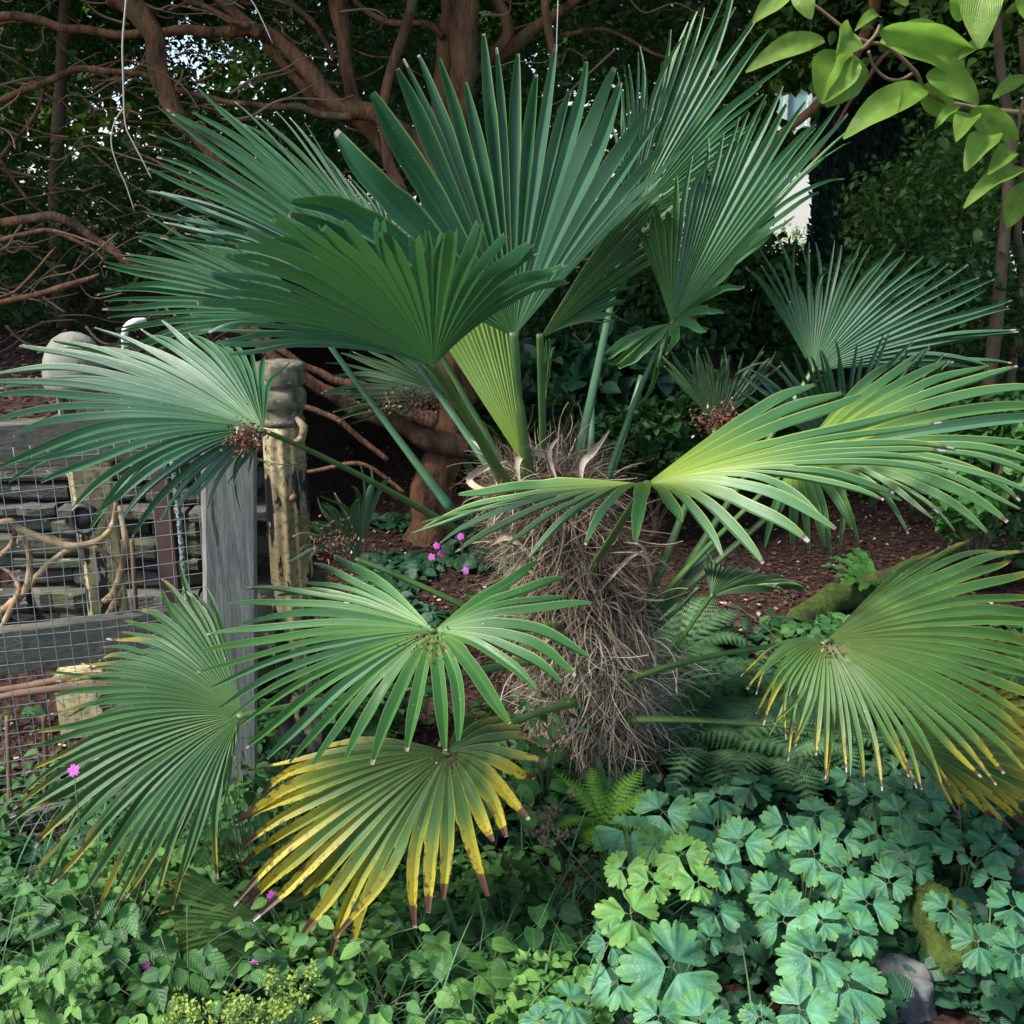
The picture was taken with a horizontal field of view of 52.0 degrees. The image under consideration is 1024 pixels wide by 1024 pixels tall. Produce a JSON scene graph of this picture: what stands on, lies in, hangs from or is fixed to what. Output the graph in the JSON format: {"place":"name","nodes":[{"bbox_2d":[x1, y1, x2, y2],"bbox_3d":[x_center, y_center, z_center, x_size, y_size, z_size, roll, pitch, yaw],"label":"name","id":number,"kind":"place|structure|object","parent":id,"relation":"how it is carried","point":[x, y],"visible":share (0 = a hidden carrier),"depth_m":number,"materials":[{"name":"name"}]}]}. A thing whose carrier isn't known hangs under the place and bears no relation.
{"place":"outdoors","nodes":[
{"label":"outdoors","id":0,"kind":"place"},
{"bbox_2d":[8,2,671,217],"label":"sky","id":1,"kind":"structure","parent":0,"point":[199,72],"materials":[{"name":"white"}]},
{"bbox_2d":[0,215,1023,1023],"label":"ground","id":2,"kind":"structure","parent":0,"point":[344,483],"depth_m":5.01,"materials":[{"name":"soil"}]},
{"bbox_2d":[5,715,12,809],"bbox_3d":[-1.347,0.761,2.817,0.024,0.453,0.059,15,22,42],"label":"wooden stake","id":3,"kind":"object","parent":2,"relation":"on","point":[8,744],"visible":0.59,"depth_m":2.79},
{"bbox_2d":[41,715,48,791],"bbox_3d":[-1.256,0.755,2.812,0.089,0.476,0.030,1,16,5],"label":"wooden stake","id":4,"kind":"object","parent":2,"relation":"on","point":[44,735],"visible":0.38,"depth_m":2.77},
{"bbox_2d":[0,949,94,1023],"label":"leafy plant","id":5,"kind":"object","parent":2,"relation":"on","point":[43,1011],"visible":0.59,"depth_m":1.86,"materials":[{"name":"green plant"}]},
{"bbox_2d":[0,910,104,1019],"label":"bramble","id":6,"kind":"object","parent":2,"relation":"on","point":[23,981],"visible":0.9,"depth_m":1.85,"materials":[{"name":"green plant"}]},
{"bbox_2d":[24,932,96,1023],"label":"bramble","id":7,"kind":"object","parent":2,"relation":"on","point":[71,983],"visible":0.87,"depth_m":1.84,"materials":[{"name":"green plant"}]},
{"bbox_2d":[0,672,128,699],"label":"fallen branch","id":8,"kind":"object","parent":2,"relation":"on","point":[39,684],"visible":0.5,"depth_m":2.78,"materials":[{"name":"wood"}]},
{"bbox_2d":[0,854,141,947],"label":"nettle","id":9,"kind":"object","parent":2,"relation":"on","point":[68,902],"visible":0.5,"depth_m":2.16,"materials":[{"name":"green plant"}]},
{"bbox_2d":[53,664,105,734],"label":"cream block","id":10,"kind":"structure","parent":2,"relation":"on","point":[84,713],"depth_m":2.95,"materials":[{"name":"stone"}]},
{"bbox_2d":[42,331,144,752],"bbox_3d":[-1.142,0.156,2.914,0.164,1.297,0.220,-12,20,-36],"label":"gate post","id":11,"kind":"object","parent":2,"relation":"on","point":[88,565],"visible":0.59,"depth_m":2.84,"materials":[{"name":"beige wood"}]},
{"bbox_2d":[67,764,123,995],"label":"campion plant","id":12,"kind":"object","parent":2,"relation":"on","point":[73,770],"visible":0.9,"depth_m":1.79,"materials":[{"name":"pink plant"}]},
{"bbox_2d":[0,699,204,857],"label":"weeds","id":13,"kind":"object","parent":2,"relation":"on","point":[33,776],"visible":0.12,"depth_m":2.83,"materials":[{"name":"green plant"}]},
{"bbox_2d":[0,412,264,834],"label":"timber fence","id":14,"kind":"object","parent":2,"relation":"on","point":[229,540],"visible":0.41,"depth_m":2.60,"materials":[{"name":"wood"}]},
{"bbox_2d":[0,437,202,832],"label":"wire mesh","id":15,"kind":"object","parent":14,"relation":"attached to","point":[81,588],"visible":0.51,"depth_m":2.60,"materials":[{"name":"metal"}]},
{"bbox_2d":[0,500,128,625],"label":"dead vine","id":16,"kind":"object","parent":15,"relation":"attached to","point":[10,603],"visible":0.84,"depth_m":2.63,"materials":[{"name":"brown wood"}]},
{"bbox_2d":[130,538,138,608],"bbox_3d":[-1.002,0.177,2.786,0.017,0.219,0.028,0,16,0],"label":"metal rod","id":17,"kind":"object","parent":14,"relation":"attached to","point":[133,572],"visible":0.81,"depth_m":2.77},
{"bbox_2d":[170,460,187,601],"bbox_3d":[-0.871,0.063,2.752,0.017,0.411,0.040,-5,17,-16],"label":"metal rod","id":18,"kind":"object","parent":14,"relation":"attached to","point":[180,536],"visible":0.54,"depth_m":2.76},
{"bbox_2d":[0,851,270,999],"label":"leafy plant","id":19,"kind":"object","parent":2,"relation":"on","point":[128,918],"visible":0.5,"depth_m":2.06,"materials":[{"name":"green plant"}]},
{"bbox_2d":[22,910,264,1013],"bbox_3d":[-0.701,0.901,2.060,0.445,0.228,0.305,4,16,13],"label":"leafy plant","id":20,"kind":"object","parent":2,"relation":"on","point":[157,994],"visible":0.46,"depth_m":2.01,"materials":[{"name":"green plant"}]},
{"bbox_2d":[0,0,290,328],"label":"slender tree","id":21,"kind":"object","parent":2,"relation":"on","point":[58,119],"visible":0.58,"depth_m":5.63,"materials":[{"name":"brown plant"}]},
{"bbox_2d":[0,413,326,716],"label":"stone wall","id":22,"kind":"structure","parent":2,"relation":"on","point":[46,497],"depth_m":3.21,"materials":[{"name":"stone"}]},
{"bbox_2d":[121,318,146,349],"bbox_3d":[-1.149,-0.530,3.176,0.092,0.116,0.042,2,16,8],"label":"curved pipe","id":23,"kind":"object","parent":22,"relation":"on","point":[134,321],"visible":0.47,"depth_m":3.16,"materials":[{"name":"white paint"}]},
{"bbox_2d":[150,463,181,605],"bbox_3d":[-0.949,0.108,2.892,0.051,0.513,0.021,0,16,0],"label":"wooden stake","id":24,"kind":"object","parent":2,"relation":"on","point":[164,556],"visible":0.43,"depth_m":2.88,"materials":[{"name":"wood"}]},
{"bbox_2d":[162,988,216,1023],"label":"ladys mantle","id":25,"kind":"object","parent":2,"relation":"on","point":[189,1008],"visible":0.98,"depth_m":1.78,"materials":[{"name":"plant"}]},
{"bbox_2d":[65,900,339,1023],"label":"leafy plant","id":26,"kind":"object","parent":2,"relation":"on","point":[180,976],"visible":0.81,"depth_m":1.92,"materials":[{"name":"green plant"}]},
{"bbox_2d":[195,914,238,939],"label":"strap leaf","id":27,"kind":"object","parent":2,"relation":"on","point":[232,934],"visible":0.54,"depth_m":2.11,"materials":[{"name":"green plant"}]},
{"bbox_2d":[185,989,286,1023],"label":"ladys mantle","id":28,"kind":"object","parent":2,"relation":"on","point":[231,1014],"visible":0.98,"depth_m":1.77,"materials":[{"name":"plant"}]},
{"bbox_2d":[151,736,332,900],"bbox_3d":[-0.636,0.714,2.405,0.546,0.416,0.380,9,18,28],"label":"leafy plant","id":29,"kind":"object","parent":2,"relation":"on","point":[224,832],"visible":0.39,"depth_m":2.32,"materials":[{"name":"green plant"}]},
{"bbox_2d":[249,890,278,964],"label":"campion plant","id":30,"kind":"object","parent":2,"relation":"on","point":[271,894],"visible":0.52,"depth_m":2.03,"materials":[{"name":"pink plant"}]},
{"bbox_2d":[223,958,325,1023],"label":"ladys mantle","id":31,"kind":"object","parent":2,"relation":"on","point":[281,1005],"visible":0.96,"depth_m":1.81,"materials":[{"name":"plant"}]},
{"bbox_2d":[255,359,325,772],"bbox_3d":[-0.602,0.198,2.885,0.146,1.229,0.142,0,16,0],"label":"wooden post","id":32,"kind":"object","parent":2,"relation":"on","point":[286,496],"depth_m":2.79,"materials":[{"name":"wood"}]},
{"bbox_2d":[160,870,451,1004],"bbox_3d":[-0.415,0.881,2.097,0.490,0.258,0.415,-9,19,-30],"label":"leafy plant","id":33,"kind":"object","parent":2,"relation":"on","point":[326,922],"visible":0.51,"depth_m":2.06,"materials":[{"name":"green plant"}]},
{"bbox_2d":[201,798,422,906],"bbox_3d":[-0.510,0.808,2.440,0.662,0.222,0.396,0,16,0],"label":"leafy plant","id":34,"kind":"object","parent":2,"relation":"on","point":[257,862],"visible":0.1,"depth_m":2.40,"materials":[{"name":"green plant"}]},
{"bbox_2d":[0,832,652,1023],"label":"weeds","id":35,"kind":"object","parent":2,"relation":"on","point":[518,995],"visible":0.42,"depth_m":2.16,"materials":[{"name":"green plant"}]},
{"bbox_2d":[97,684,577,918],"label":"weeds","id":36,"kind":"object","parent":2,"relation":"on","point":[267,745],"visible":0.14,"depth_m":2.80,"materials":[{"name":"green plant"}]},
{"bbox_2d":[211,914,466,1023],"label":"leafy plant","id":37,"kind":"object","parent":2,"relation":"on","point":[341,1000],"visible":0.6,"depth_m":1.95,"materials":[{"name":"green plant"}]},
{"bbox_2d":[0,818,703,1023],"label":"weeds","id":38,"kind":"object","parent":2,"relation":"on","point":[62,935],"visible":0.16,"depth_m":2.25,"materials":[{"name":"green plant"}]},
{"bbox_2d":[0,766,733,1023],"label":"grass","id":39,"kind":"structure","parent":2,"relation":"on","point":[447,978],"depth_m":2.12,"materials":[{"name":"green plant"}]},
{"bbox_2d":[236,869,518,1023],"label":"leafy plant","id":40,"kind":"object","parent":2,"relation":"on","point":[500,976],"visible":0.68,"depth_m":1.95,"materials":[{"name":"green plant"}]},
{"bbox_2d":[316,509,521,649],"bbox_3d":[-0.491,0.248,4.636,1.114,0.159,1.690,0,16,0],"label":"ivy patch","id":41,"kind":"object","parent":2,"relation":"on","point":[410,564],"visible":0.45,"depth_m":4.70,"materials":[{"name":"green plant"}]},
{"bbox_2d":[436,871,473,983],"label":"strap leaf","id":42,"kind":"object","parent":2,"relation":"on","point":[456,930],"visible":0.41,"depth_m":2.11,"materials":[{"name":"green plant"}]},
{"bbox_2d":[428,533,486,664],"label":"campion plant","id":43,"kind":"object","parent":2,"relation":"on","point":[441,554],"visible":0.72,"depth_m":2.93,"materials":[{"name":"pink plant"}]},
{"bbox_2d":[355,897,577,1003],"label":"leafy plant","id":44,"kind":"object","parent":2,"relation":"on","point":[417,969],"visible":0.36,"depth_m":2.06,"materials":[{"name":"green plant"}]},
{"bbox_2d":[476,890,491,952],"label":"strap leaf","id":45,"kind":"object","parent":2,"relation":"on","point":[488,947],"visible":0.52,"depth_m":2.12,"materials":[{"name":"green plant"}]},
{"bbox_2d":[411,744,568,842],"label":"leafy plant","id":46,"kind":"object","parent":2,"relation":"on","point":[530,789],"visible":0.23,"depth_m":2.56,"materials":[{"name":"green plant"}]},
{"bbox_2d":[404,859,607,989],"bbox_3d":[0.003,0.872,2.195,0.441,0.234,0.358,0,16,0],"label":"leafy plant","id":47,"kind":"object","parent":2,"relation":"on","point":[533,938],"visible":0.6,"depth_m":2.17,"materials":[{"name":"green plant"}]},
{"bbox_2d":[0,0,1023,1005],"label":"fan palm","id":48,"kind":"object","parent":2,"relation":"on","point":[588,624],"visible":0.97,"depth_m":2.23,"materials":[{"name":"plant"}]},
{"bbox_2d":[220,403,272,461],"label":"caught litter","id":49,"kind":"object","parent":48,"relation":"on","point":[252,431],"visible":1,"depth_m":1.95,"materials":[{"name":"plant"}]},
{"bbox_2d":[300,505,384,580],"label":"caught litter","id":50,"kind":"object","parent":48,"relation":"on","point":[332,543],"visible":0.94,"depth_m":2.53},
{"bbox_2d":[353,384,482,420],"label":"caught litter","id":51,"kind":"object","parent":48,"relation":"attached to","point":[433,399],"visible":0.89,"depth_m":2.91,"materials":[{"name":"plant"}]},
{"bbox_2d":[397,623,454,661],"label":"caught litter","id":52,"kind":"object","parent":48,"relation":"on","point":[426,643],"visible":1,"depth_m":1.94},
{"bbox_2d":[425,750,466,778],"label":"caught litter","id":53,"kind":"object","parent":48,"relation":"on","point":[449,758],"visible":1,"depth_m":2.02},
{"bbox_2d":[682,395,740,438],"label":"caught litter","id":54,"kind":"object","parent":48,"relation":"on","point":[715,416],"visible":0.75,"depth_m":2.97,"materials":[{"name":"plant"}]},
{"bbox_2d":[818,637,848,658],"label":"caught litter","id":55,"kind":"object","parent":48,"relation":"on","point":[835,654],"visible":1,"depth_m":2.06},
{"bbox_2d":[0,0,1023,546],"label":"yew tree","id":56,"kind":"object","parent":2,"relation":"on","point":[456,48],"visible":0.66,"depth_m":5.21,"materials":[{"name":"red plant"}]},
{"bbox_2d":[111,0,151,210],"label":"hanging twig","id":57,"kind":"object","parent":56,"relation":"hanging from","point":[122,49],"visible":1,"depth_m":2.72,"materials":[{"name":"beige"}]},
{"bbox_2d":[0,729,1023,1023],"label":"ground cover","id":58,"kind":"object","parent":2,"relation":"on","point":[900,987],"visible":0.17,"depth_m":2.41,"materials":[{"name":"green plant"}]},
{"bbox_2d":[552,766,658,850],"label":"fern","id":59,"kind":"object","parent":58,"relation":"on","point":[620,806],"visible":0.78,"depth_m":2.68,"materials":[{"name":"green plant"}]},
{"bbox_2d":[0,0,1023,370],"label":"distant wood","id":60,"kind":"object","parent":2,"relation":"on","point":[792,88],"visible":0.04,"depth_m":8.68,"materials":[{"name":"wood"}]},
{"bbox_2d":[496,691,585,800],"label":"leafy plant","id":61,"kind":"object","parent":2,"relation":"on","point":[552,731],"visible":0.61,"depth_m":2.72,"materials":[{"name":"green plant"}]},
{"bbox_2d":[523,786,607,895],"bbox_3d":[0.160,0.755,2.236,0.295,0.419,0.074,-7,18,-24],"label":"seed head","id":62,"kind":"object","parent":2,"relation":"on","point":[547,827],"visible":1,"depth_m":2.16},
{"bbox_2d":[519,917,634,1023],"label":"columbine plant","id":63,"kind":"object","parent":2,"relation":"on","point":[597,985],"visible":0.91,"depth_m":1.85,"materials":[{"name":"green plant"}]},
{"bbox_2d":[594,752,612,815],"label":"strap leaf","id":64,"kind":"object","parent":2,"relation":"on","point":[605,784],"visible":0.7,"depth_m":2.71,"materials":[{"name":"green plant"}]},
{"bbox_2d":[520,306,706,479],"bbox_3d":[0.500,-0.430,5.175,0.796,1.098,0.996,14,21,40],"label":"leafy shrub","id":65,"kind":"object","parent":2,"relation":"on","point":[575,358],"visible":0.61,"depth_m":4.96,"materials":[{"name":"green plant"}]},
{"bbox_2d":[526,254,717,481],"bbox_3d":[0.642,-0.799,5.999,0.784,1.334,1.122,-14,21,-40],"label":"leafy shrub","id":66,"kind":"object","parent":2,"relation":"on","point":[650,293],"visible":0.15,"depth_m":5.72,"materials":[{"name":"green plant"}]},
{"bbox_2d":[590,813,682,954],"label":"columbine plant","id":67,"kind":"object","parent":2,"relation":"on","point":[641,851],"visible":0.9,"depth_m":2.09,"materials":[{"name":"green plant"}]},
{"bbox_2d":[549,363,755,542],"bbox_3d":[0.713,-0.243,4.929,1.005,0.870,0.651,-3,16,-10],"label":"leafy shrub","id":68,"kind":"object","parent":2,"relation":"on","point":[659,447],"visible":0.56,"depth_m":4.77,"materials":[{"name":"green plant"}]},
{"bbox_2d":[615,919,732,1023],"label":"columbine plant","id":69,"kind":"object","parent":2,"relation":"on","point":[692,996],"visible":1,"depth_m":1.84,"materials":[{"name":"green plant"}]},
{"bbox_2d":[644,596,753,671],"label":"fern","id":70,"kind":"object","parent":2,"relation":"on","point":[719,635],"visible":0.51,"depth_m":3.78,"materials":[{"name":"green plant"}]},
{"bbox_2d":[633,771,773,937],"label":"columbine plant","id":71,"kind":"object","parent":2,"relation":"on","point":[706,846],"visible":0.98,"depth_m":2.26,"materials":[{"name":"green plant"}]},
{"bbox_2d":[628,700,821,785],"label":"fern","id":72,"kind":"object","parent":2,"relation":"on","point":[720,757],"visible":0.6,"depth_m":2.93,"materials":[{"name":"green plant"}]},
{"bbox_2d":[636,635,816,749],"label":"fern","id":73,"kind":"object","parent":2,"relation":"on","point":[683,688],"visible":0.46,"depth_m":3.36,"materials":[{"name":"green plant"}]},
{"bbox_2d":[456,363,1023,505],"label":"undergrowth","id":74,"kind":"object","parent":2,"relation":"on","point":[490,422],"visible":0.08,"depth_m":6.92,"materials":[{"name":"green plant"}]},
{"bbox_2d":[687,229,836,387],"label":"leafy shrub","id":75,"kind":"object","parent":2,"relation":"on","point":[749,324],"visible":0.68,"depth_m":6.15,"materials":[{"name":"green plant"}]},
{"bbox_2d":[688,696,852,813],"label":"fern","id":76,"kind":"object","parent":2,"relation":"on","point":[782,764],"visible":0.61,"depth_m":2.96,"materials":[{"name":"green plant"}]},
{"bbox_2d":[716,899,838,1023],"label":"columbine plant","id":77,"kind":"object","parent":2,"relation":"on","point":[794,992],"visible":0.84,"depth_m":1.70,"materials":[{"name":"green plant"}]},
{"bbox_2d":[582,615,1023,1023],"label":"ground cover","id":78,"kind":"object","parent":2,"relation":"on","point":[886,944],"visible":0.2,"depth_m":2.57,"materials":[{"name":"green plant"}]},
{"bbox_2d":[773,220,836,323],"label":"hedge shrub","id":79,"kind":"object","parent":2,"relation":"on","point":[794,234],"visible":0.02,"depth_m":12.90,"materials":[{"name":"green plant"}]},
{"bbox_2d":[746,796,864,920],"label":"columbine plant","id":80,"kind":"object","parent":2,"relation":"on","point":[805,834],"visible":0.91,"depth_m":2.24,"materials":[{"name":"green plant"}]},
{"bbox_2d":[708,605,910,680],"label":"leafy plant","id":81,"kind":"object","parent":2,"relation":"on","point":[786,631],"visible":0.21,"depth_m":3.66,"materials":[{"name":"green plant"}]},
{"bbox_2d":[740,691,886,778],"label":"fern","id":82,"kind":"object","parent":2,"relation":"on","point":[777,705],"visible":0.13,"depth_m":3.10,"materials":[{"name":"green plant"}]},
{"bbox_2d":[625,603,1023,768],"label":"ground cover","id":83,"kind":"object","parent":2,"relation":"on","point":[819,622],"visible":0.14,"depth_m":3.48,"materials":[{"name":"green plant"}]},
{"bbox_2d":[753,876,901,1023],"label":"columbine plant","id":84,"kind":"object","parent":2,"relation":"on","point":[853,1006],"visible":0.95,"depth_m":2.00,"materials":[{"name":"green plant"}]},
{"bbox_2d":[660,0,1023,520],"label":"slender tree","id":85,"kind":"object","parent":2,"relation":"on","point":[1017,233],"visible":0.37,"depth_m":4.80,"materials":[{"name":"brown plant"}]},
{"bbox_2d":[664,1,1023,306],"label":"house","id":86,"kind":"structure","parent":2,"relation":"on","point":[801,213],"depth_m":14.55,"materials":[{"name":"paint"}]},
{"bbox_2d":[775,89,811,133],"bbox_3d":[3.692,-5.483,14.188,0.740,0.730,0.090,0,16,0],"label":"window","id":87,"kind":"structure","parent":86,"relation":"in","point":[793,103],"depth_m":14.19,"materials":[{"name":"glass"}]},
{"bbox_2d":[766,550,951,643],"bbox_3d":[1.419,0.318,4.270,1.283,0.131,0.122,-13,21,-38],"label":"mossy log","id":88,"kind":"object","parent":2,"relation":"on","point":[832,597],"visible":0.59,"depth_m":4.13,"materials":[{"name":"plant"}]},
{"bbox_2d":[704,0,1017,558],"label":"slender tree","id":89,"kind":"object","parent":2,"relation":"on","point":[993,343],"visible":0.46,"depth_m":4.44,"materials":[{"name":"brown plant"}]},
{"bbox_2d":[804,0,937,391],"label":"cypress tree","id":90,"kind":"object","parent":2,"relation":"on","point":[882,140],"visible":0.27,"depth_m":7.53,"materials":[{"name":"green plant"}]},
{"bbox_2d":[819,547,929,593],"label":"fern","id":91,"kind":"object","parent":2,"relation":"on","point":[863,564],"visible":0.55,"depth_m":4.38,"materials":[{"name":"plant"}]},
{"bbox_2d":[745,0,1023,227],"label":"magnolia tree","id":92,"kind":"object","parent":2,"relation":"on","point":[840,73],"visible":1,"depth_m":1.50,"materials":[{"name":"green plant"}]},
{"bbox_2d":[828,763,950,902],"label":"columbine plant","id":93,"kind":"object","parent":2,"relation":"on","point":[891,856],"visible":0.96,"depth_m":2.44,"materials":[{"name":"green plant"}]},
{"bbox_2d":[773,0,1023,434],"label":"leafy thicket","id":94,"kind":"object","parent":2,"relation":"on","point":[1004,353],"visible":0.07,"depth_m":7.29,"materials":[{"name":"green plant"}]},
{"bbox_2d":[875,953,936,1023],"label":"stone","id":95,"kind":"object","parent":2,"relation":"on","point":[920,1006],"visible":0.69,"depth_m":2.06,"materials":[{"name":"stone"}]},
{"bbox_2d":[822,194,1023,533],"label":"flowering shrub","id":96,"kind":"object","parent":2,"relation":"on","point":[974,268],"visible":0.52,"depth_m":4.62,"materials":[{"name":"green plant"}]},
{"bbox_2d":[830,50,1023,524],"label":"flowering shrub","id":97,"kind":"object","parent":2,"relation":"on","point":[945,195],"visible":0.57,"depth_m":4.83,"materials":[{"name":"green plant"}]},
{"bbox_2d":[856,900,1023,1023],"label":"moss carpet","id":98,"kind":"object","parent":2,"relation":"on","point":[977,1008],"visible":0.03,"depth_m":2.07,"materials":[{"name":"green plant"}]},
{"bbox_2d":[900,879,980,1007],"bbox_3d":[0.894,0.927,2.200,0.112,0.282,0.265,0,16,0],"label":"stone","id":99,"kind":"object","parent":2,"relation":"on","point":[935,942],"visible":0.32,"depth_m":2.14,"materials":[{"name":"stone"}]},
{"bbox_2d":[866,381,1023,592],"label":"leafy shrub","id":100,"kind":"object","parent":2,"relation":"on","point":[968,527],"visible":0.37,"depth_m":4.25,"materials":[{"name":"green plant"}]},
{"bbox_2d":[913,772,1019,887],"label":"columbine plant","id":101,"kind":"object","parent":2,"relation":"on","point":[950,832],"visible":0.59,"depth_m":2.42,"materials":[{"name":"green plant"}]},
{"bbox_2d":[921,865,1023,996],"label":"columbine plant","id":102,"kind":"object","parent":2,"relation":"on","point":[996,954],"visible":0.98,"depth_m":2.05,"materials":[{"name":"green plant"}]},
{"bbox_2d":[927,485,1023,568],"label":"undergrowth","id":103,"kind":"object","parent":2,"relation":"on","point":[1016,522],"visible":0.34,"depth_m":4.84,"materials":[{"name":"green plant"}]},
{"bbox_2d":[1005,847,1023,890],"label":"stone","id":104,"kind":"object","parent":2,"relation":"on","point":[1018,866],"visible":0.4,"depth_m":2.46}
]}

